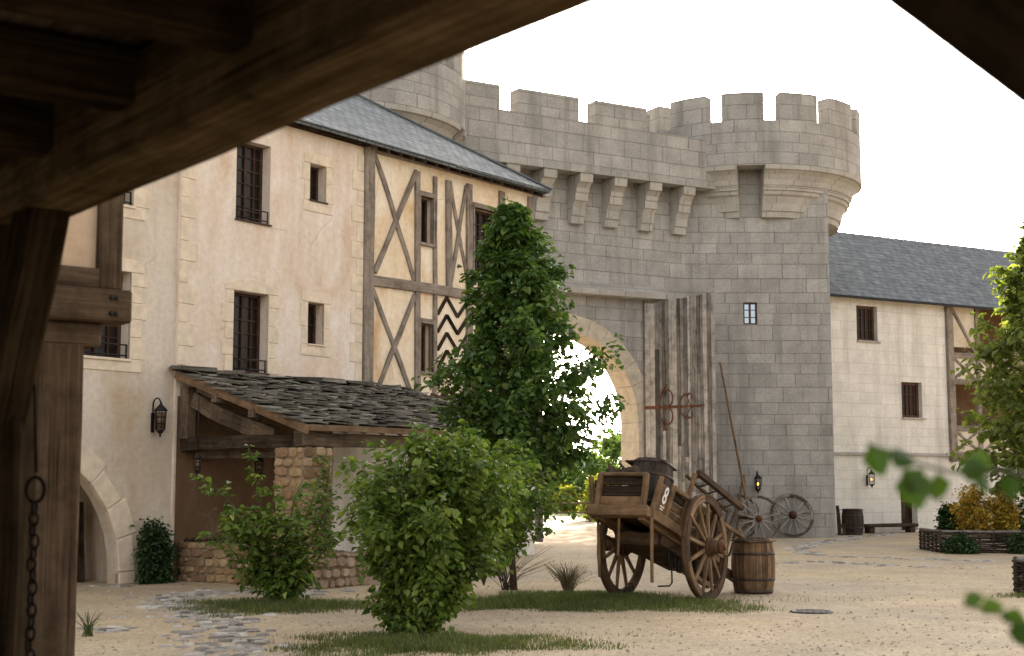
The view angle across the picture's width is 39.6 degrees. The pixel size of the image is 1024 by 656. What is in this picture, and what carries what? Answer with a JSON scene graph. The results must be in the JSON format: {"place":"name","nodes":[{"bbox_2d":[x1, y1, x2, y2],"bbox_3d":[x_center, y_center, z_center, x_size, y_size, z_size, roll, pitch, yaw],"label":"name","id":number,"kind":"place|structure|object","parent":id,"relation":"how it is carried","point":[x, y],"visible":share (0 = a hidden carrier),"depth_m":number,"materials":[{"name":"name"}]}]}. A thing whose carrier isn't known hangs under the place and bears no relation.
{"place":"outdoors","nodes":[
{"label":"outdoors","id":0,"kind":"place"},
{"bbox_2d":[29,194,131,655],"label":"jettied house","id":1,"kind":"structure","parent":0,"point":[91,298],"depth_m":8.69,"materials":[{"name":"brown wood"}]},
{"bbox_2d":[117,597,377,612],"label":"dry grass","id":2,"kind":"structure","parent":0,"point":[270,605],"depth_m":19.52,"materials":[{"name":"plant"}]},
{"bbox_2d":[163,628,670,655],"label":"dry grass","id":3,"kind":"structure","parent":0,"point":[447,637],"depth_m":15.37,"materials":[{"name":"plant"}]},
{"bbox_2d":[0,0,1023,655],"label":"market hall","id":4,"kind":"structure","parent":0,"point":[104,100],"depth_m":4.33,"materials":[{"name":"brown wood"}]},
{"bbox_2d":[24,382,46,655],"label":"iron chain","id":5,"kind":"object","parent":4,"relation":"hanging from","point":[32,581],"visible":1,"depth_m":5.65,"materials":[{"name":"black metal"}]},
{"bbox_2d":[75,526,1023,655],"bbox_3d":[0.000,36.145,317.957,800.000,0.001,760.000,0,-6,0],"label":"ground","id":6,"kind":"structure","parent":0,"point":[569,544],"depth_m":18.37,"materials":[{"name":"beige sand"}]},
{"bbox_2d":[76,609,102,636],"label":"grass tuft","id":7,"kind":"object","parent":6,"relation":"on","point":[88,630],"visible":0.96,"depth_m":15.79,"materials":[{"name":"green plant"}]},
{"bbox_2d":[77,626,135,632],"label":"cobbles","id":8,"kind":"object","parent":6,"relation":"on","point":[112,629],"visible":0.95,"depth_m":16.37,"materials":[{"name":"stone"}]},
{"bbox_2d":[89,585,131,587],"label":"cobbles","id":9,"kind":"object","parent":6,"relation":"on","point":[115,586],"visible":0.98,"depth_m":23.20,"materials":[{"name":"stone"}]},
{"bbox_2d":[129,516,182,584],"bbox_3d":[-6.045,3.850,24.162,0.768,1.313,1.168,-4,-8,36],"label":"ivy bush","id":10,"kind":"object","parent":6,"relation":"on","point":[155,558],"visible":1,"depth_m":23.98,"materials":[{"name":"green plant"}]},
{"bbox_2d":[116,588,326,655],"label":"cobbles","id":11,"kind":"object","parent":6,"relation":"on","point":[233,631],"visible":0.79,"depth_m":16.72,"materials":[{"name":"stone"}]},
{"bbox_2d":[178,537,268,584],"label":"rubble low wall","id":12,"kind":"structure","parent":6,"relation":"on","point":[201,562],"depth_m":24.22,"materials":[{"name":"stone"}]},
{"bbox_2d":[77,107,382,583],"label":"plaster house","id":13,"kind":"structure","parent":6,"relation":"on","point":[247,257],"depth_m":25.88,"materials":[{"name":"paint"}]},
{"bbox_2d":[83,258,147,372],"bbox_3d":[-6.931,-0.245,23.977,0.360,1.930,1.710,-4,-8,36],"label":"window","id":14,"kind":"structure","parent":13,"relation":"in","point":[106,356],"depth_m":24.32,"materials":[{"name":"beige stone"}]},
{"bbox_2d":[123,185,149,220],"bbox_3d":[-6.931,-2.864,24.261,0.360,1.920,1.710,-4,-8,36],"label":"window","id":15,"kind":"structure","parent":13,"relation":"in","point":[140,196],"depth_m":24.59,"materials":[{"name":"beige stone"}]},
{"bbox_2d":[150,397,167,436],"bbox_3d":[-6.086,1.534,24.440,0.346,0.691,0.225,-2,-6,14],"label":"wall lantern","id":16,"kind":"object","parent":13,"relation":"attached to","point":[160,421],"depth_m":24.39,"materials":[{"name":"black metal"}]},
{"bbox_2d":[221,279,278,374],"bbox_3d":[-4.967,-0.024,26.577,0.350,1.770,1.440,-4,-8,36],"label":"window","id":17,"kind":"structure","parent":13,"relation":"in","point":[242,346],"depth_m":26.71,"materials":[{"name":"beige stone"}]},
{"bbox_2d":[235,144,271,226],"bbox_3d":[-4.967,-2.728,26.870,0.350,1.550,0.920,-4,-8,36],"label":"window","id":18,"kind":"structure","parent":13,"relation":"in","point":[249,172],"depth_m":27.03,"materials":[{"name":"brown wood"}]},
{"bbox_2d":[300,291,330,357],"bbox_3d":[-3.953,-0.062,27.986,0.350,1.250,0.870,-4,-8,36],"label":"window","id":19,"kind":"structure","parent":13,"relation":"in","point":[307,311],"depth_m":28.04,"materials":[{"name":"beige stone"}]},
{"bbox_2d":[302,151,332,215],"bbox_3d":[-3.950,-2.850,28.292,0.350,1.160,0.880,-4,-8,36],"label":"window","id":20,"kind":"structure","parent":13,"relation":"in","point":[309,173],"depth_m":28.33,"materials":[{"name":"beige stone"}]},
{"bbox_2d":[189,444,343,600],"bbox_3d":[-3.448,2.851,20.052,2.215,2.442,1.490,0,-6,0],"label":"hazel shrub","id":21,"kind":"object","parent":6,"relation":"on","point":[279,573],"visible":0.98,"depth_m":19.89,"materials":[{"name":"green plant"}]},
{"bbox_2d":[157,596,375,618],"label":"grass","id":22,"kind":"structure","parent":6,"relation":"on","point":[255,606],"depth_m":19.11,"materials":[{"name":"green plant"}]},
{"bbox_2d":[306,588,380,592],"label":"cobbles","id":23,"kind":"object","parent":6,"relation":"on","point":[345,590],"visible":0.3,"depth_m":22.22,"materials":[{"name":"stone"}]},
{"bbox_2d":[169,365,590,589],"bbox_3d":[-2.162,2.776,27.154,3.726,3.751,8.697,-4,-8,36],"label":"lean to shed","id":24,"kind":"object","parent":6,"relation":"on","point":[290,435],"visible":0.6,"depth_m":24.86,"materials":[{"name":"stone"}]},
{"bbox_2d":[193,398,201,474],"bbox_3d":[-5.253,1.822,23.801,0.158,1.305,0.137,2,-6,-17],"label":"hanging lantern","id":25,"kind":"object","parent":24,"relation":"hanging from","point":[196,464],"visible":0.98,"depth_m":23.73,"materials":[{"name":"black metal"}]},
{"bbox_2d":[255,418,263,478],"bbox_3d":[-4.373,1.983,24.659,0.172,1.275,0.149,2,-6,-17],"label":"hanging lantern","id":26,"kind":"object","parent":24,"relation":"hanging from","point":[258,467],"visible":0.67,"depth_m":24.57,"materials":[{"name":"black metal"}]},
{"bbox_2d":[313,454,340,553],"bbox_3d":[-3.074,3.129,23.084,0.413,2.155,0.544,-4,-8,36],"label":"climbing plant","id":27,"kind":"object","parent":24,"relation":"attached to","point":[329,486],"visible":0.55,"depth_m":23.12,"materials":[{"name":"green plant"}]},
{"bbox_2d":[358,53,465,144],"bbox_3d":[-5.091,-0.927,39.829,7.600,13.820,7.588,1,-6,-6],"label":"castle turret","id":28,"kind":"object","parent":6,"relation":"on","point":[433,97],"visible":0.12,"depth_m":38.15,"materials":[{"name":"grey stone"}]},
{"bbox_2d":[334,416,530,635],"bbox_3d":[-0.932,2.288,15.960,2.287,2.631,2.532,0,-6,0],"label":"hazel shrub","id":29,"kind":"object","parent":6,"relation":"on","point":[427,568],"visible":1,"depth_m":15.73,"materials":[{"name":"green plant"}]},
{"bbox_2d":[329,95,551,555],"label":"half timbered house","id":30,"kind":"structure","parent":6,"relation":"on","point":[430,196],"depth_m":30.75,"materials":[{"name":"paint"}]},
{"bbox_2d":[420,318,434,375],"bbox_3d":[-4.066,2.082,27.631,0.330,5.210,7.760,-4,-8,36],"label":"window","id":31,"kind":"structure","parent":30,"relation":"in","point":[425,321],"depth_m":30.89,"materials":[{"name":"brown wood"}]},
{"bbox_2d":[420,190,436,247],"bbox_3d":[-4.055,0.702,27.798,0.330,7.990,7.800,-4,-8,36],"label":"window","id":32,"kind":"structure","parent":30,"relation":"in","point":[423,194],"depth_m":31.22,"materials":[{"name":"brown wood"}]},
{"bbox_2d":[473,202,497,272],"bbox_3d":[-0.665,-1.943,32.772,0.330,1.760,1.090,-4,-8,36],"label":"window","id":33,"kind":"structure","parent":30,"relation":"in","point":[480,218],"depth_m":32.82,"materials":[{"name":"brown wood"}]},
{"bbox_2d":[266,630,642,655],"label":"grass","id":34,"kind":"structure","parent":6,"relation":"on","point":[438,642],"depth_m":14.69,"materials":[{"name":"green plant"}]},
{"bbox_2d":[411,197,628,589],"bbox_3d":[0.231,1.003,22.805,3.193,6.426,2.976,4,-7,-31],"label":"linden tree","id":35,"kind":"object","parent":6,"relation":"on","point":[508,254],"visible":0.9,"depth_m":22.52,"materials":[{"name":"green plant"}]},
{"bbox_2d":[491,544,551,589],"bbox_3d":[-0.003,3.807,22.589,1.370,0.701,1.532,2,-7,-19],"label":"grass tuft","id":36,"kind":"object","parent":6,"relation":"on","point":[506,586],"visible":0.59,"depth_m":22.52,"materials":[{"name":"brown plant"}]},
{"bbox_2d":[75,545,1022,655],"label":"pebbles","id":37,"kind":"object","parent":6,"relation":"on","point":[628,651],"visible":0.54,"depth_m":16.40,"materials":[{"name":"beige gravel"}]},
{"bbox_2d":[543,502,591,521],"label":"rail fence","id":38,"kind":"object","parent":6,"relation":"on","point":[590,519],"visible":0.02,"depth_m":60.72,"materials":[{"name":"brown wood"}]},
{"bbox_2d":[544,562,594,591],"bbox_3d":[0.873,3.801,21.615,0.798,0.505,0.771,0,-6,0],"label":"dry tuft","id":39,"kind":"object","parent":6,"relation":"on","point":[567,583],"visible":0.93,"depth_m":21.58,"materials":[{"name":"beige plant"}]},
{"bbox_2d":[458,79,715,485],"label":"castle gate wall","id":40,"kind":"structure","parent":6,"relation":"on","point":[612,208],"depth_m":43.20,"materials":[{"name":"stone"}]},
{"bbox_2d":[535,380,542,541],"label":"wooden gate","id":41,"kind":"structure","parent":40,"relation":"attached to","point":[539,539],"depth_m":38.58,"materials":[{"name":"brown wood"}]},
{"bbox_2d":[643,293,717,533],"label":"wooden gate","id":42,"kind":"structure","parent":40,"relation":"attached to","point":[680,406],"depth_m":42.63,"materials":[{"name":"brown wood"}]},
{"bbox_2d":[345,592,877,612],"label":"dry grass","id":43,"kind":"structure","parent":6,"relation":"on","point":[735,595],"depth_m":20.75,"materials":[{"name":"plant"}]},
{"bbox_2d":[586,470,745,599],"bbox_3d":[2.446,3.073,21.247,1.954,1.893,4.023,-4,-7,30],"label":"farm cart","id":44,"kind":"object","parent":6,"relation":"on","point":[659,532],"visible":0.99,"depth_m":20.27,"materials":[{"name":"brown wood"}]},
{"bbox_2d":[606,463,615,471],"bbox_3d":[1.396,1.989,20.134,0.116,0.168,0.319,0,-6,-3],"label":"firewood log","id":45,"kind":"object","parent":44,"relation":"on","point":[610,469],"visible":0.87,"depth_m":19.99,"materials":[{"name":"brown wood"}]},
{"bbox_2d":[615,463,639,471],"bbox_3d":[1.602,1.995,20.050,0.435,0.176,0.126,-6,-9,43],"label":"firewood log","id":46,"kind":"object","parent":44,"relation":"on","point":[632,469],"visible":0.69,"depth_m":19.95,"materials":[{"name":"brown wood"}]},
{"bbox_2d":[625,457,676,505],"bbox_3d":[1.973,2.356,20.401,0.660,0.880,0.656,-4,-24,30],"label":"tarp","id":47,"kind":"object","parent":44,"relation":"on","point":[655,468],"visible":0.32,"depth_m":20.25,"materials":[{"name":"grey fabric"}]},
{"bbox_2d":[719,362,781,538],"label":"hand cart","id":48,"kind":"object","parent":6,"relation":"on","point":[757,519],"visible":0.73,"depth_m":42.77,"materials":[{"name":"wood"}]},
{"bbox_2d":[731,537,776,594],"bbox_3d":[3.718,3.662,21.927,0.675,0.840,0.675,3,-7,-23],"label":"barrel","id":49,"kind":"object","parent":6,"relation":"on","point":[753,565],"visible":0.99,"depth_m":21.66,"materials":[{"name":"brown wood"}]},
{"bbox_2d":[647,92,862,536],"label":"castle tower","id":50,"kind":"structure","parent":6,"relation":"on","point":[764,220],"depth_m":44.62,"materials":[{"name":"grey stone"}]},
{"bbox_2d":[743,303,756,323],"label":"window","id":51,"kind":"structure","parent":50,"relation":"in","point":[749,309],"depth_m":44.80,"materials":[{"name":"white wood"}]},
{"bbox_2d":[754,471,761,492],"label":"wall lantern","id":52,"kind":"object","parent":50,"relation":"attached to","point":[756,477],"depth_m":43.82,"materials":[{"name":"black metal"}]},
{"bbox_2d":[770,494,813,537],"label":"cart wheel","id":53,"kind":"object","parent":6,"relation":"on","point":[792,514],"visible":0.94,"depth_m":43.75,"materials":[{"name":"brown wood"}]},
{"bbox_2d":[790,609,833,613],"bbox_3d":[3.940,3.724,18.698,0.570,0.017,0.570,0,-6,0],"label":"manhole cover","id":54,"kind":"object","parent":6,"relation":"on","point":[812,611],"visible":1,"depth_m":18.59,"materials":[{"name":"metal"}]},
{"bbox_2d":[836,505,845,534],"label":"wooden post","id":55,"kind":"object","parent":6,"relation":"on","point":[840,531],"visible":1,"depth_m":45.76,"materials":[{"name":"brown wood"}]},
{"bbox_2d":[841,509,863,534],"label":"barrel","id":56,"kind":"object","parent":6,"relation":"on","point":[852,520],"visible":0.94,"depth_m":45.86,"materials":[{"name":"brown wood"}]},
{"bbox_2d":[775,560,984,568],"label":"cobbles","id":57,"kind":"object","parent":6,"relation":"on","point":[822,561],"visible":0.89,"depth_m":29.63,"materials":[{"name":"stone"}]},
{"bbox_2d":[780,532,995,561],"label":"cobbles","id":58,"kind":"object","parent":6,"relation":"on","point":[805,546],"visible":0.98,"depth_m":36.24,"materials":[{"name":"stone"}]},
{"bbox_2d":[864,523,918,533],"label":"log bench","id":59,"kind":"object","parent":6,"relation":"on","point":[909,528],"visible":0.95,"depth_m":47.71,"materials":[{"name":"brown wood"}]},
{"bbox_2d":[829,232,1023,533],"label":"limestone house","id":60,"kind":"structure","parent":6,"relation":"on","point":[902,320],"depth_m":49.66,"materials":[{"name":"beige stone"}]},
{"bbox_2d":[856,306,880,342],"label":"window","id":61,"kind":"structure","parent":60,"relation":"in","point":[864,315],"depth_m":48.87,"materials":[{"name":"red wood"}]},
{"bbox_2d":[866,468,874,487],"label":"wall lantern","id":62,"kind":"object","parent":60,"relation":"attached to","point":[872,477],"depth_m":47.77,"materials":[{"name":"black metal"}]},
{"bbox_2d":[901,498,911,529],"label":"door","id":63,"kind":"structure","parent":60,"relation":"in","point":[906,509],"depth_m":49.18,"materials":[{"name":"wood"}]},
{"bbox_2d":[901,382,925,419],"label":"window","id":64,"kind":"structure","parent":60,"relation":"in","point":[909,391],"depth_m":49.60,"materials":[{"name":"red wood"}]},
{"bbox_2d":[862,442,1023,645],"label":"hazel sapling","id":65,"kind":"object","parent":6,"relation":"on","point":[916,488],"visible":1,"depth_m":2.14,"materials":[{"name":"green plant"}]},
{"bbox_2d":[933,498,953,529],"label":"dark shrub","id":66,"kind":"object","parent":6,"relation":"on","point":[943,514],"visible":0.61,"depth_m":45.98,"materials":[{"name":"green plant"}]},
{"bbox_2d":[945,508,964,529],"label":"dark shrub","id":67,"kind":"object","parent":6,"relation":"on","point":[952,521],"visible":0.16,"depth_m":45.61,"materials":[{"name":"green plant"}]},
{"bbox_2d":[937,531,981,553],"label":"leafy plant","id":68,"kind":"object","parent":6,"relation":"on","point":[959,543],"visible":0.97,"depth_m":33.79,"materials":[{"name":"green plant"}]},
{"bbox_2d":[918,528,1023,552],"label":"wicker planter","id":69,"kind":"object","parent":6,"relation":"on","point":[980,536],"visible":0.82,"depth_m":34.19,"materials":[{"name":"brown wicker"}]},
{"bbox_2d":[947,482,1000,529],"bbox_3d":[11.378,4.468,35.193,1.147,1.413,1.381,4,-7,-32],"label":"yellow shrub","id":70,"kind":"object","parent":69,"relation":"in","point":[973,512],"visible":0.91,"depth_m":34.98,"materials":[{"name":"yellow plant"}]},
{"bbox_2d":[989,488,1023,529],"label":"yellow shrub","id":71,"kind":"object","parent":69,"relation":"in","point":[1005,513],"visible":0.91,"depth_m":34.96,"materials":[{"name":"yellow plant"}]},
{"bbox_2d":[946,221,1023,500],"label":"linden tree","id":72,"kind":"object","parent":6,"relation":"on","point":[1010,334],"visible":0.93,"depth_m":35.77,"materials":[{"name":"green plant"}]},
{"bbox_2d":[985,499,1023,539],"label":"dark shrub","id":73,"kind":"object","parent":6,"relation":"on","point":[1021,503],"visible":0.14,"depth_m":39.91,"materials":[{"name":"green plant"}]},
{"bbox_2d":[990,591,1023,597],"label":"grass","id":74,"kind":"structure","parent":6,"relation":"on","point":[1020,594],"depth_m":21.18,"materials":[{"name":"green plant"}]},
{"bbox_2d":[1003,528,1023,553],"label":"leafy plant","id":75,"kind":"object","parent":6,"relation":"on","point":[1015,545],"visible":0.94,"depth_m":33.88,"materials":[{"name":"green plant"}]},
{"bbox_2d":[1011,556,1023,593],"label":"wicker planter","id":76,"kind":"object","parent":6,"relation":"on","point":[1018,572],"visible":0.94,"depth_m":21.77,"materials":[{"name":"brown wicker"}]},
{"bbox_2d":[543,508,596,521],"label":"lawn","id":77,"kind":"structure","parent":0,"point":[564,517],"depth_m":66.52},
{"bbox_2d":[543,456,573,508],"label":"park tree","id":78,"kind":"object","parent":77,"relation":"on","point":[550,492],"visible":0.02,"depth_m":91.01,"materials":[{"name":"green plant"}]},
{"bbox_2d":[552,484,582,511],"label":"park bush","id":79,"kind":"object","parent":77,"relation":"on","point":[573,493],"visible":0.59,"depth_m":79.14,"materials":[{"name":"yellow plant"}]},
{"bbox_2d":[547,449,601,509],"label":"park tree","id":80,"kind":"object","parent":77,"relation":"on","point":[573,475],"visible":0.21,"depth_m":88.50,"materials":[{"name":"green plant"}]},
{"bbox_2d":[576,473,608,520],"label":"park bush","id":81,"kind":"object","parent":77,"relation":"on","point":[583,507],"visible":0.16,"depth_m":62.41,"materials":[{"name":"yellow plant"}]},
{"bbox_2d":[574,433,620,493],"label":"park tree","id":82,"kind":"object","parent":77,"relation":"on","point":[610,448],"visible":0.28,"depth_m":87.06,"materials":[{"name":"green plant"}]},
{"bbox_2d":[585,425,620,466],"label":"park tree","id":83,"kind":"object","parent":77,"relation":"on","point":[595,446],"visible":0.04,"depth_m":103.38,"materials":[{"name":"green plant"}]},
{"bbox_2d":[543,522,596,525],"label":"road","id":84,"kind":"structure","parent":0,"point":[570,524],"depth_m":57.18,"materials":[{"name":"beige sand"}]},
{"bbox_2d":[460,588,783,613],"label":"grass","id":85,"kind":"structure","parent":0,"point":[568,601],"depth_m":19.43,"materials":[{"name":"green plant"}]},
{"bbox_2d":[455,431,584,585],"bbox_3d":[-0.351,2.454,19.469,2.369,2.108,2.182,5,-8,-41],"label":"hazel shrub","id":86,"kind":"object","parent":85,"relation":"on","point":[519,526],"visible":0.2,"depth_m":19.31,"materials":[{"name":"green plant"}]},
{"bbox_2d":[465,0,1023,462],"label":"sky","id":87,"kind":"structure","parent":0,"point":[942,144],"materials":[{"name":"white"}]}
]}

